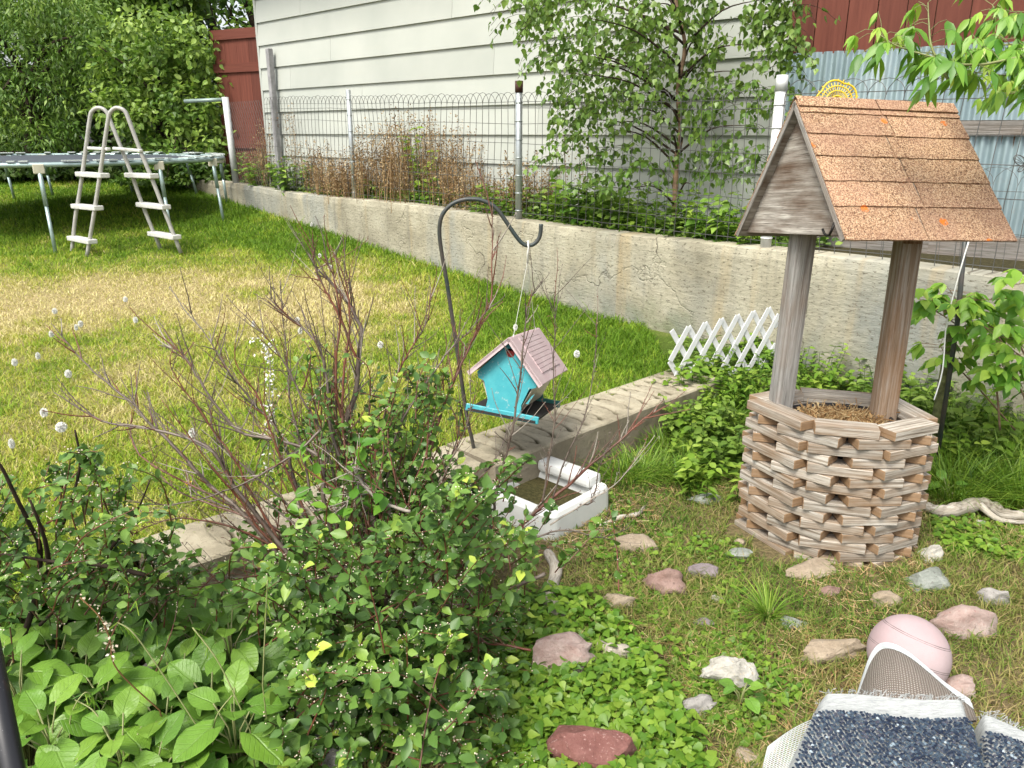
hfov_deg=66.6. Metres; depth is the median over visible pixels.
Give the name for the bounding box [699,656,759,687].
rock
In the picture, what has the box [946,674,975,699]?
rock
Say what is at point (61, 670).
broad leaf plant
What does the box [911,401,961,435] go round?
garden weed
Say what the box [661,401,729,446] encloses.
garden weed
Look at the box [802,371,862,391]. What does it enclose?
garden weed
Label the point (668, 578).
rock
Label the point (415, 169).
tall green weed
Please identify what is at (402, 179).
dry weed
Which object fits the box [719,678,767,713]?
broad leaf plant
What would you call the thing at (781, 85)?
wire fence
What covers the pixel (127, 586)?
seed grass
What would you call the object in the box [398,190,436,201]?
leafy weed
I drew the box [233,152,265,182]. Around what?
leafy weed
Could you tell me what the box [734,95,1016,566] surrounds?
wishing well
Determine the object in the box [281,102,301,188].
dry weed
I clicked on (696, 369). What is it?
garden weed
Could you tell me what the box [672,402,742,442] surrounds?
garden weed
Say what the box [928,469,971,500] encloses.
broad leaf plant
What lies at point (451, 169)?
dry weed
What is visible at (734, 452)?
garden weed
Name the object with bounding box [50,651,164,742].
broad leaf plant
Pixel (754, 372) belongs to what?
garden weed
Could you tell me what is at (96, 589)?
broad leaf plant
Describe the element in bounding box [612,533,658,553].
rock
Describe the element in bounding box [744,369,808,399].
garden weed
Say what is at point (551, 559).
driftwood
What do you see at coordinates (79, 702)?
seed grass
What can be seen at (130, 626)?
broad leaf plant
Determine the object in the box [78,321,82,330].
dandelion
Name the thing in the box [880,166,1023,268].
wire fence
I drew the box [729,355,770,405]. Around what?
garden weed
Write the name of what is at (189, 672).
broad leaf plant
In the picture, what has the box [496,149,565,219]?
dry weed
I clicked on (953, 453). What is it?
garden weed
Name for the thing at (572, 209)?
broad leaved weed
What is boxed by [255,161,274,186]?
leafy weed
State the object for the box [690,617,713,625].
rock
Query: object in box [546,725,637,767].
rock
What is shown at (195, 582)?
broad leaf plant
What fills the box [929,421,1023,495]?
grass clump
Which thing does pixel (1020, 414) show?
garden weed
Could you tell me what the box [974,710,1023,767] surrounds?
rug
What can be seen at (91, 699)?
seed grass
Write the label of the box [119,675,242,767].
broad leaf plant
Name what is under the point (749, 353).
garden weed
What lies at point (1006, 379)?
leafy sapling
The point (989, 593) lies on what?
rock
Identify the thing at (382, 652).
cotoneaster shrub
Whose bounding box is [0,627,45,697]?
broad leaf plant
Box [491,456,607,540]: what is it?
plastic tray
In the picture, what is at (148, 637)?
broad leaf plant
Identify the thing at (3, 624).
broad leaf plant
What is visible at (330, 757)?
rock
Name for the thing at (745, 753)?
rock
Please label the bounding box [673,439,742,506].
garden weed
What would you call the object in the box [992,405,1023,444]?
garden weed
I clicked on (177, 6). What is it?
tall tree
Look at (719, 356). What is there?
garden weed
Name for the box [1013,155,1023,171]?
butterfly ornament
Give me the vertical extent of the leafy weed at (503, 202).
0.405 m
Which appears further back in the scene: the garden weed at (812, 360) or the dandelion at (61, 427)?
the garden weed at (812, 360)
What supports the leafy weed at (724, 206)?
on the terrace ground at (997, 262)
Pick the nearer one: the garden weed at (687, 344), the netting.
the netting
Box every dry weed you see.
[242,151,267,182]
[246,134,268,185]
[254,119,284,186]
[264,111,292,176]
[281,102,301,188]
[296,134,321,191]
[299,139,333,193]
[313,158,350,196]
[315,153,365,203]
[334,144,385,197]
[346,123,409,199]
[359,116,420,200]
[368,103,434,212]
[418,112,464,204]
[419,124,486,205]
[439,163,502,210]
[470,177,530,211]
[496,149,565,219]
[563,127,587,204]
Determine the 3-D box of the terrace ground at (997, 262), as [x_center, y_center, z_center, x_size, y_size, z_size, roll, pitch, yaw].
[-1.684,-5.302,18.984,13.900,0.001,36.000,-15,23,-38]
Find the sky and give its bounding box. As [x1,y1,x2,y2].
[1,0,248,142]
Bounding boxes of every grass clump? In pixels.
[577,440,678,491]
[591,440,697,486]
[627,444,729,493]
[634,421,691,457]
[657,425,745,462]
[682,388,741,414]
[686,396,752,425]
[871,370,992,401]
[903,386,1023,437]
[920,403,1023,472]
[925,435,1023,515]
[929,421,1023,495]
[934,426,1023,501]
[934,435,1023,517]
[944,418,1023,479]
[946,392,1023,449]
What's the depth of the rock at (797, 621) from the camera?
2.60 m
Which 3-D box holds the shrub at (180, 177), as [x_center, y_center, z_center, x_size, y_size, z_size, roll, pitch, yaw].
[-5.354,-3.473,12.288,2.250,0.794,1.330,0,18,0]
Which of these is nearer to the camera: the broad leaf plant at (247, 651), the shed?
the broad leaf plant at (247, 651)
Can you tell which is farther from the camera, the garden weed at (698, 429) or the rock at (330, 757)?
the garden weed at (698, 429)
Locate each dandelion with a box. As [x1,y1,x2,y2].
[8,438,14,454]
[11,358,17,368]
[35,352,40,361]
[40,408,47,419]
[55,422,66,439]
[64,370,71,382]
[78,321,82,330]
[188,428,195,437]
[574,350,579,363]
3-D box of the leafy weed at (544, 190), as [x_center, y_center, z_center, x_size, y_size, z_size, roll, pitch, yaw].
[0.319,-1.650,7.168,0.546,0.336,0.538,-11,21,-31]
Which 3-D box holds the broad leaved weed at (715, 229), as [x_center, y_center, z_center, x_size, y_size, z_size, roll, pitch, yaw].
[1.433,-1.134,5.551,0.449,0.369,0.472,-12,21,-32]
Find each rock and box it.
[312,719,374,767]
[531,631,595,672]
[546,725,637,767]
[603,593,634,609]
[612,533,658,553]
[642,568,687,594]
[682,694,716,718]
[686,493,723,504]
[686,563,719,579]
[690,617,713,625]
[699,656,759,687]
[724,548,752,559]
[734,538,745,546]
[735,746,758,767]
[781,615,807,629]
[785,557,835,580]
[800,638,866,664]
[816,585,840,597]
[870,590,902,606]
[905,566,951,592]
[917,544,943,562]
[929,604,998,639]
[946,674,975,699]
[976,587,1009,605]
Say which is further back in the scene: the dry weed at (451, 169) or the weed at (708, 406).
the dry weed at (451, 169)
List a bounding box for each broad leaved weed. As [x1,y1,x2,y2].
[556,180,622,227]
[684,198,739,241]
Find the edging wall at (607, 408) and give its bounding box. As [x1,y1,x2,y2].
[447,369,723,483]
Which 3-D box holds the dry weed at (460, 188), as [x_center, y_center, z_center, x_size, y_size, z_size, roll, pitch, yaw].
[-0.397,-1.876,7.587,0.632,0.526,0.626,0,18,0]
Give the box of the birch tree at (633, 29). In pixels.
[473,0,840,230]
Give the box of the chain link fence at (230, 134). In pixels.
[184,97,268,186]
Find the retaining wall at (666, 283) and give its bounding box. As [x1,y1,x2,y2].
[183,178,1023,436]
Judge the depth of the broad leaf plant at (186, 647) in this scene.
2.23 m
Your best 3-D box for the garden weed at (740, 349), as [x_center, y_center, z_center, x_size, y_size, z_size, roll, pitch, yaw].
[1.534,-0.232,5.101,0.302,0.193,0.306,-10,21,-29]
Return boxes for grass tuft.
[719,569,827,637]
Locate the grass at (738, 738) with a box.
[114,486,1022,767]
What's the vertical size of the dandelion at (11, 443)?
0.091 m
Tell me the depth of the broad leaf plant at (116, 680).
2.16 m
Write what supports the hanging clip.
hanging from the plant hook
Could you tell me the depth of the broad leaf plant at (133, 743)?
1.87 m
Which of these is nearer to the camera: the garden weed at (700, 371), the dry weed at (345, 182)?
the garden weed at (700, 371)
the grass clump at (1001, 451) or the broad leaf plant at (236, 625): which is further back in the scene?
the grass clump at (1001, 451)
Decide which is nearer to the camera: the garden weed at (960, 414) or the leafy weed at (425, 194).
the garden weed at (960, 414)
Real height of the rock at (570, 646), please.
0.163 m
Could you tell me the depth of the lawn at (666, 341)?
5.77 m
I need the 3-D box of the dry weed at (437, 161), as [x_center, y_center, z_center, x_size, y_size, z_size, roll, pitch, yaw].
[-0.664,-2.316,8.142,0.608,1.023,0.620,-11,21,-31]
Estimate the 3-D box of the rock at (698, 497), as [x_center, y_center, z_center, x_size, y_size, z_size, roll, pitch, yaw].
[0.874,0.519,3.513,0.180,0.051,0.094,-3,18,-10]
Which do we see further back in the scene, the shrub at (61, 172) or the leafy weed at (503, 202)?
the shrub at (61, 172)
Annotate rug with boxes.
[788,688,984,767]
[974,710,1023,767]
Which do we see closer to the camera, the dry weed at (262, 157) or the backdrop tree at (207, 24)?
the dry weed at (262, 157)
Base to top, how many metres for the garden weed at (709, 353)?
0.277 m
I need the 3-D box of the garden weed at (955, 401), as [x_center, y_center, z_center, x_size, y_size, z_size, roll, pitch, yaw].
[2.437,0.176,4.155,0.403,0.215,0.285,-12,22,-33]
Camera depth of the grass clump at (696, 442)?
3.95 m
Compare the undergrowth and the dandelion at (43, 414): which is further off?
the undergrowth
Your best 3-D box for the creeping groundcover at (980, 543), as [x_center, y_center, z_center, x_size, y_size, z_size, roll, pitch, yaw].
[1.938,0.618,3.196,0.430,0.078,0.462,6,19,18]
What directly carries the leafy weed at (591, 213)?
on the terrace ground at (997, 262)
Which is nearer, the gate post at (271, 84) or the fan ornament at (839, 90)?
the fan ornament at (839, 90)
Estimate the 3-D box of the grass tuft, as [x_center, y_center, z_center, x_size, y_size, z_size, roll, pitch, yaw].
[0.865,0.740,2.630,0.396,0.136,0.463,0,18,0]
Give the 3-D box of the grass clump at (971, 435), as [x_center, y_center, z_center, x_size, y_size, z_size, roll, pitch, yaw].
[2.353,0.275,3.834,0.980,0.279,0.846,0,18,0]
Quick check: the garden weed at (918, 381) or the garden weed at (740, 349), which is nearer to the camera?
the garden weed at (918, 381)
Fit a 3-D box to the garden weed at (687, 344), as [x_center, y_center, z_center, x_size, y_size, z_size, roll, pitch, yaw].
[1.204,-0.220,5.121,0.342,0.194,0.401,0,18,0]
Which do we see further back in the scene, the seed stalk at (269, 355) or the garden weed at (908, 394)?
the garden weed at (908, 394)
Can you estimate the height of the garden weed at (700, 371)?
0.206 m
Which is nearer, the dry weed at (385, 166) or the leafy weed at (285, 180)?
the dry weed at (385, 166)
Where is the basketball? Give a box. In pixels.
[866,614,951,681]
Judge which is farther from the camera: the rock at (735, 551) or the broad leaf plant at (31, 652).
the rock at (735, 551)
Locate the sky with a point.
(223, 21)
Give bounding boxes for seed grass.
[69,692,104,738]
[74,699,113,757]
[108,622,195,723]
[114,575,171,663]
[191,627,254,767]
[212,695,237,744]
[262,580,276,735]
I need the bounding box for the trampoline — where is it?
[0,151,227,252]
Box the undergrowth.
[239,178,842,246]
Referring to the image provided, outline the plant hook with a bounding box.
[437,197,542,448]
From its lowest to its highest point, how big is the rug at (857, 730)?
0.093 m
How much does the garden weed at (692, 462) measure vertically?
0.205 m
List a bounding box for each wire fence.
[264,75,788,247]
[775,74,1023,272]
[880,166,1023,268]
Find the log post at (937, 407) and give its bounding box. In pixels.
[932,325,953,436]
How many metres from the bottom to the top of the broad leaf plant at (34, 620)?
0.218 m
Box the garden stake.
[936,242,967,459]
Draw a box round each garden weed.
[651,368,713,390]
[658,393,737,444]
[660,359,732,394]
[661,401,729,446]
[665,334,728,374]
[667,438,735,486]
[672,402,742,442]
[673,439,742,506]
[674,355,737,397]
[674,362,733,384]
[678,333,719,358]
[682,399,744,441]
[683,385,738,418]
[691,422,750,478]
[693,346,735,371]
[696,362,766,399]
[696,413,745,470]
[701,377,757,411]
[722,369,769,412]
[723,336,767,360]
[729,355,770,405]
[730,338,774,371]
[738,333,773,364]
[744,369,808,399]
[752,341,801,379]
[796,352,848,388]
[797,343,849,388]
[799,347,824,378]
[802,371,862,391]
[838,369,871,392]
[842,357,906,390]
[899,374,956,406]
[902,380,983,441]
[903,382,1012,429]
[905,372,956,408]
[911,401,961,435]
[931,395,1004,432]
[931,438,969,474]
[932,406,1023,479]
[942,409,1019,468]
[947,410,1023,469]
[984,395,1023,444]
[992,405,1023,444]
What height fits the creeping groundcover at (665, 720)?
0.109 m
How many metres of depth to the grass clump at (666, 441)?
4.08 m
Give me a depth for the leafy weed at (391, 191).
8.57 m
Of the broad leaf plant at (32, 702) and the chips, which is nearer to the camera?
the broad leaf plant at (32, 702)
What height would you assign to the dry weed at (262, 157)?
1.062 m
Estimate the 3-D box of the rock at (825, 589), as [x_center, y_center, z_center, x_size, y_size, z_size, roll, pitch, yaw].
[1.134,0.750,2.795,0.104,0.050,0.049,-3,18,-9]
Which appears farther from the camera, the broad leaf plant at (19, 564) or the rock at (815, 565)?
the rock at (815, 565)
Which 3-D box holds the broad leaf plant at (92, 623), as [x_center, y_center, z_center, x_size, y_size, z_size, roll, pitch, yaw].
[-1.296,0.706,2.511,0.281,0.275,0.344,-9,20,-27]
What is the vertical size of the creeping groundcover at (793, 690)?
0.073 m
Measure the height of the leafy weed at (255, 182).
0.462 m
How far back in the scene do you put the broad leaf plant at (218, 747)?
1.93 m
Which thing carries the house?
on the terrace ground at (997, 262)
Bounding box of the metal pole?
[0,639,25,767]
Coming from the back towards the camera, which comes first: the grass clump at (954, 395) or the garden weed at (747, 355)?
the garden weed at (747, 355)
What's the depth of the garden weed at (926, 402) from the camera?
4.08 m
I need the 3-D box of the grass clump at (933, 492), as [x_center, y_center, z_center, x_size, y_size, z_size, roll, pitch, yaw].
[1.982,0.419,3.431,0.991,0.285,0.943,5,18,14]
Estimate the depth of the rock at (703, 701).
2.21 m
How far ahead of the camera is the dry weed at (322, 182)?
9.42 m
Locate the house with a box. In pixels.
[253,0,792,231]
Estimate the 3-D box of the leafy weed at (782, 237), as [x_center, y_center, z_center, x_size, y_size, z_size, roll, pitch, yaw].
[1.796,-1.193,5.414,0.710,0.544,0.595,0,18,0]
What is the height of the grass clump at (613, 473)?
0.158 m
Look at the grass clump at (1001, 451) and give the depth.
3.67 m
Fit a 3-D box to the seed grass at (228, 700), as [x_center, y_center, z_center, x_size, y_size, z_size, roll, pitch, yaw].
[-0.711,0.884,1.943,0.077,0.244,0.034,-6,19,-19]
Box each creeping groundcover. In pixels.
[462,580,722,767]
[585,491,815,746]
[927,513,1023,566]
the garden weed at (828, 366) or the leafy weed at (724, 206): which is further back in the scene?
the leafy weed at (724, 206)
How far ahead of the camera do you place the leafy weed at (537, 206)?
6.85 m
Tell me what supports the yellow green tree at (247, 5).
on the terrace ground at (997, 262)
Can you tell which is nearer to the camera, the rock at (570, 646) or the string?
the rock at (570, 646)
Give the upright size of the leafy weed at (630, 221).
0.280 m
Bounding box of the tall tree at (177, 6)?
[65,0,220,58]
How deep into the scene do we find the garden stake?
3.57 m
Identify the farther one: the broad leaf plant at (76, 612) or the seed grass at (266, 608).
the broad leaf plant at (76, 612)
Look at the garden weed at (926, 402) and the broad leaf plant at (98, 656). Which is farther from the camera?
the garden weed at (926, 402)
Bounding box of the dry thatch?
[482,446,1023,767]
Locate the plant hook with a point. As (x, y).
(497, 210)
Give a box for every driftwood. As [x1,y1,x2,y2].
[543,549,574,621]
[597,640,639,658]
[603,505,645,524]
[922,497,1023,523]
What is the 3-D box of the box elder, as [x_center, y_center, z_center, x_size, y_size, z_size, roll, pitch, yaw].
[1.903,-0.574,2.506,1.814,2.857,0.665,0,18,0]
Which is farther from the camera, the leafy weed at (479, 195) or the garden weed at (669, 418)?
the leafy weed at (479, 195)
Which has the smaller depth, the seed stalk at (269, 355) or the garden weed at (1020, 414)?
the seed stalk at (269, 355)
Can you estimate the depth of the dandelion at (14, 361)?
4.75 m
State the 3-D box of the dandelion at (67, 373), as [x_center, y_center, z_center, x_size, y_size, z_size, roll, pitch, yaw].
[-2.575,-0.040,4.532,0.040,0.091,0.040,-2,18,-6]
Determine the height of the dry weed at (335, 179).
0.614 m
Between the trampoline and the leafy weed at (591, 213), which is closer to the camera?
the leafy weed at (591, 213)
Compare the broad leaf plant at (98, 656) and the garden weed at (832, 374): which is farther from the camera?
the garden weed at (832, 374)
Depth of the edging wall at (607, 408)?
3.90 m
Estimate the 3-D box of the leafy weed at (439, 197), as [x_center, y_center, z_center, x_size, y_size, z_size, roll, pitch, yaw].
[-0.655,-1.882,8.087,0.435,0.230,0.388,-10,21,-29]
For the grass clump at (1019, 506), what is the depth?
3.47 m
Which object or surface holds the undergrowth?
on the terrace ground at (997, 262)
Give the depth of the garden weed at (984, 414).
4.02 m
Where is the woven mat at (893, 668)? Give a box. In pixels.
[857,642,976,722]
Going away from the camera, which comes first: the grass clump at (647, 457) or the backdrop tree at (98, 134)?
the grass clump at (647, 457)
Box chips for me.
[793,397,892,458]
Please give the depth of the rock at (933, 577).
2.81 m
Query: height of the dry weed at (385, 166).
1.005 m
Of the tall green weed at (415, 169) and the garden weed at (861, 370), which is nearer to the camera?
the garden weed at (861, 370)
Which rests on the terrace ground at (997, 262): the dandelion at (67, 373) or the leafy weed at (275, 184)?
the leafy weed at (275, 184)
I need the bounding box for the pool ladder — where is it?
[66,106,182,256]
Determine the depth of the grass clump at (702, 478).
3.66 m
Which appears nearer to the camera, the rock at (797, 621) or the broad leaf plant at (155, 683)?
the broad leaf plant at (155, 683)
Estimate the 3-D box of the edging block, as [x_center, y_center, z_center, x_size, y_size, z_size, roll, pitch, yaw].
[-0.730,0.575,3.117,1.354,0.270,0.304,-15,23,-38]
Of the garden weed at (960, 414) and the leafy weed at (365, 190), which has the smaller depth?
the garden weed at (960, 414)
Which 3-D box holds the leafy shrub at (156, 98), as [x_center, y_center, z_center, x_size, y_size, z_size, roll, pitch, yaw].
[-5.683,-4.547,12.496,2.916,2.804,2.122,0,18,0]
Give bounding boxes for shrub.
[0,139,168,181]
[0,430,226,671]
[42,162,690,767]
[77,4,236,175]
[107,137,240,187]
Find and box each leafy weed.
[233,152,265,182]
[238,159,269,186]
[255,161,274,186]
[265,155,289,190]
[272,163,312,195]
[357,179,382,198]
[372,184,419,199]
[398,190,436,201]
[414,178,443,203]
[425,193,443,205]
[436,187,475,206]
[468,185,499,211]
[475,178,527,215]
[522,186,567,219]
[528,189,577,220]
[546,179,614,223]
[563,188,623,226]
[575,180,657,230]
[606,203,661,231]
[620,189,713,235]
[652,199,732,237]
[682,192,750,241]
[718,209,777,245]
[722,170,788,245]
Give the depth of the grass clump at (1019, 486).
3.60 m
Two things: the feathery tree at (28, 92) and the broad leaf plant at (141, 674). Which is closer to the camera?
the broad leaf plant at (141, 674)
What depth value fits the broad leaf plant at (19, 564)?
2.55 m
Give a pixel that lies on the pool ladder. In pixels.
(95, 207)
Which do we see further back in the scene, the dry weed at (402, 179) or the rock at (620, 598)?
the dry weed at (402, 179)
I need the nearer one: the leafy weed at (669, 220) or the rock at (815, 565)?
the rock at (815, 565)
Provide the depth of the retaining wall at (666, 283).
5.67 m
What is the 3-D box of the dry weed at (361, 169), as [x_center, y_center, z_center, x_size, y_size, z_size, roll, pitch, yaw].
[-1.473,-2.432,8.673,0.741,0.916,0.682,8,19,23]
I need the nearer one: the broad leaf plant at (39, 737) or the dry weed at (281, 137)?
the broad leaf plant at (39, 737)
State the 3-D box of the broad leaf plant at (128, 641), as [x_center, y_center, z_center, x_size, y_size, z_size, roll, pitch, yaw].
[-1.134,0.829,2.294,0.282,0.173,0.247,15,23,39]
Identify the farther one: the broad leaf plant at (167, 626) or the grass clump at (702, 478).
the grass clump at (702, 478)
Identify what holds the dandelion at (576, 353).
on the lawn at (666, 341)
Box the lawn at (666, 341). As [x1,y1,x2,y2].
[0,167,727,603]
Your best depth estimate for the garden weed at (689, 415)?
4.13 m
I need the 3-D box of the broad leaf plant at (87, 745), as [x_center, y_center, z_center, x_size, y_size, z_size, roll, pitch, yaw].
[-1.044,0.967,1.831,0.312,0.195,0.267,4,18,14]
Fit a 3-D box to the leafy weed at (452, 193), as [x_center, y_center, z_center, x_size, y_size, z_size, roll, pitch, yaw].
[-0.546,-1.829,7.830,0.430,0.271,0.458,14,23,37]
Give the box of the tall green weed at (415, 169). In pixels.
[397,126,438,203]
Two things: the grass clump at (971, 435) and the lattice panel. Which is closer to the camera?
the grass clump at (971, 435)
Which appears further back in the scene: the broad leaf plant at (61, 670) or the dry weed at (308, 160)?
the dry weed at (308, 160)
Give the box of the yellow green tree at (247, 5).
[211,0,254,28]
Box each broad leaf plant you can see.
[0,609,79,663]
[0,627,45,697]
[1,580,74,627]
[3,549,50,607]
[6,629,97,724]
[10,577,113,655]
[12,620,114,685]
[12,667,85,765]
[18,673,113,767]
[33,568,119,627]
[35,731,120,767]
[36,576,131,649]
[43,658,154,755]
[45,628,137,704]
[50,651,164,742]
[64,624,140,665]
[69,579,152,632]
[75,686,196,767]
[90,626,143,703]
[98,674,200,761]
[105,557,203,664]
[105,710,202,767]
[110,571,170,639]
[110,665,188,712]
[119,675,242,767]
[144,635,228,698]
[152,587,234,654]
[152,714,264,767]
[155,587,232,651]
[163,652,265,739]
[168,584,288,690]
[169,658,315,767]
[182,561,263,636]
[200,576,289,660]
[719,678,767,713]
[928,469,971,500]
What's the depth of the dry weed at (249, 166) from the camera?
11.15 m
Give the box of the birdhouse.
[465,263,567,423]
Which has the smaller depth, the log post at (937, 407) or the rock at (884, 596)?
the rock at (884, 596)
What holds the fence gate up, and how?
on the terrace ground at (997, 262)
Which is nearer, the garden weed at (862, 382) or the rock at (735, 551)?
the rock at (735, 551)
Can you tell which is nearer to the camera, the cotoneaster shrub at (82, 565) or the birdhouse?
the cotoneaster shrub at (82, 565)
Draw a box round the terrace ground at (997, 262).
[206,159,1023,274]
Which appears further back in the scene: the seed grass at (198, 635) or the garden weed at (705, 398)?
the garden weed at (705, 398)
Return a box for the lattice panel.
[668,307,778,375]
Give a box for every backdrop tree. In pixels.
[0,0,146,153]
[125,0,247,155]
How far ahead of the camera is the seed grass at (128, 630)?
1.88 m
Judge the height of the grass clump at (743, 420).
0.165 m
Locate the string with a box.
[933,242,968,399]
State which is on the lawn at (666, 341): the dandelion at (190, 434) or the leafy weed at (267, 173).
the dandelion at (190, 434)
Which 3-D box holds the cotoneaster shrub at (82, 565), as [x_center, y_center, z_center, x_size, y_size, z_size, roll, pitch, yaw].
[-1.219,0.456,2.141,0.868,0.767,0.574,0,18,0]
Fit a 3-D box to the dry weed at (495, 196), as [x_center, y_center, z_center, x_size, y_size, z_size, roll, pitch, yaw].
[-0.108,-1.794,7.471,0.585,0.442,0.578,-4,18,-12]
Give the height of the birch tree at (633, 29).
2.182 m
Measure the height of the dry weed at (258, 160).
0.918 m
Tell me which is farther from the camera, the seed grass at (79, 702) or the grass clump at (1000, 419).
the grass clump at (1000, 419)
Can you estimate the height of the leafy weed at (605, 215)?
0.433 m
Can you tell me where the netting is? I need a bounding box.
[763,720,810,767]
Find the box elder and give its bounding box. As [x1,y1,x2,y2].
[843,0,1023,117]
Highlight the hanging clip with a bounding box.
[526,240,528,262]
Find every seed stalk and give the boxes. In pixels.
[73,594,161,716]
[249,328,282,518]
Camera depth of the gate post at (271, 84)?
10.10 m
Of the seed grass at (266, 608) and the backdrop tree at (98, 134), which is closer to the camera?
the seed grass at (266, 608)
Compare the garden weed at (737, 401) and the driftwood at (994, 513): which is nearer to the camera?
the driftwood at (994, 513)
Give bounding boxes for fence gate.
[210,27,266,182]
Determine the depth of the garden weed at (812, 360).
4.77 m
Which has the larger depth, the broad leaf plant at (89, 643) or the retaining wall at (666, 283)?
the retaining wall at (666, 283)
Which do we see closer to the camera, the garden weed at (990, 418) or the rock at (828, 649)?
the rock at (828, 649)
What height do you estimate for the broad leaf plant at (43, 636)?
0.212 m
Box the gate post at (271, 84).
[265,48,283,188]
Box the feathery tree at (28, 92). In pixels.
[0,0,123,181]
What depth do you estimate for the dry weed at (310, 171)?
9.67 m
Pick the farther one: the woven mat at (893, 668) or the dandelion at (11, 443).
the dandelion at (11, 443)
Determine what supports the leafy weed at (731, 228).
on the terrace ground at (997, 262)
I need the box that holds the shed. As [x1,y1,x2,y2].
[773,0,1023,260]
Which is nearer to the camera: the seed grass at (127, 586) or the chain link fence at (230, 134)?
the seed grass at (127, 586)
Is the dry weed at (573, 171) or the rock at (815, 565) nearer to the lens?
the rock at (815, 565)
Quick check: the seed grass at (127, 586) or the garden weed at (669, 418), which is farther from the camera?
the garden weed at (669, 418)
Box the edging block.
[134,445,484,605]
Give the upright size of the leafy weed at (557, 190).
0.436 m
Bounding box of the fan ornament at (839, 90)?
[816,79,857,97]
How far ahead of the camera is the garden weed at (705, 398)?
4.18 m
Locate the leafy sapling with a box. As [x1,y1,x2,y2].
[906,269,1023,430]
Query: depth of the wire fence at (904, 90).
4.19 m
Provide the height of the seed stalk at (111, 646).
0.483 m

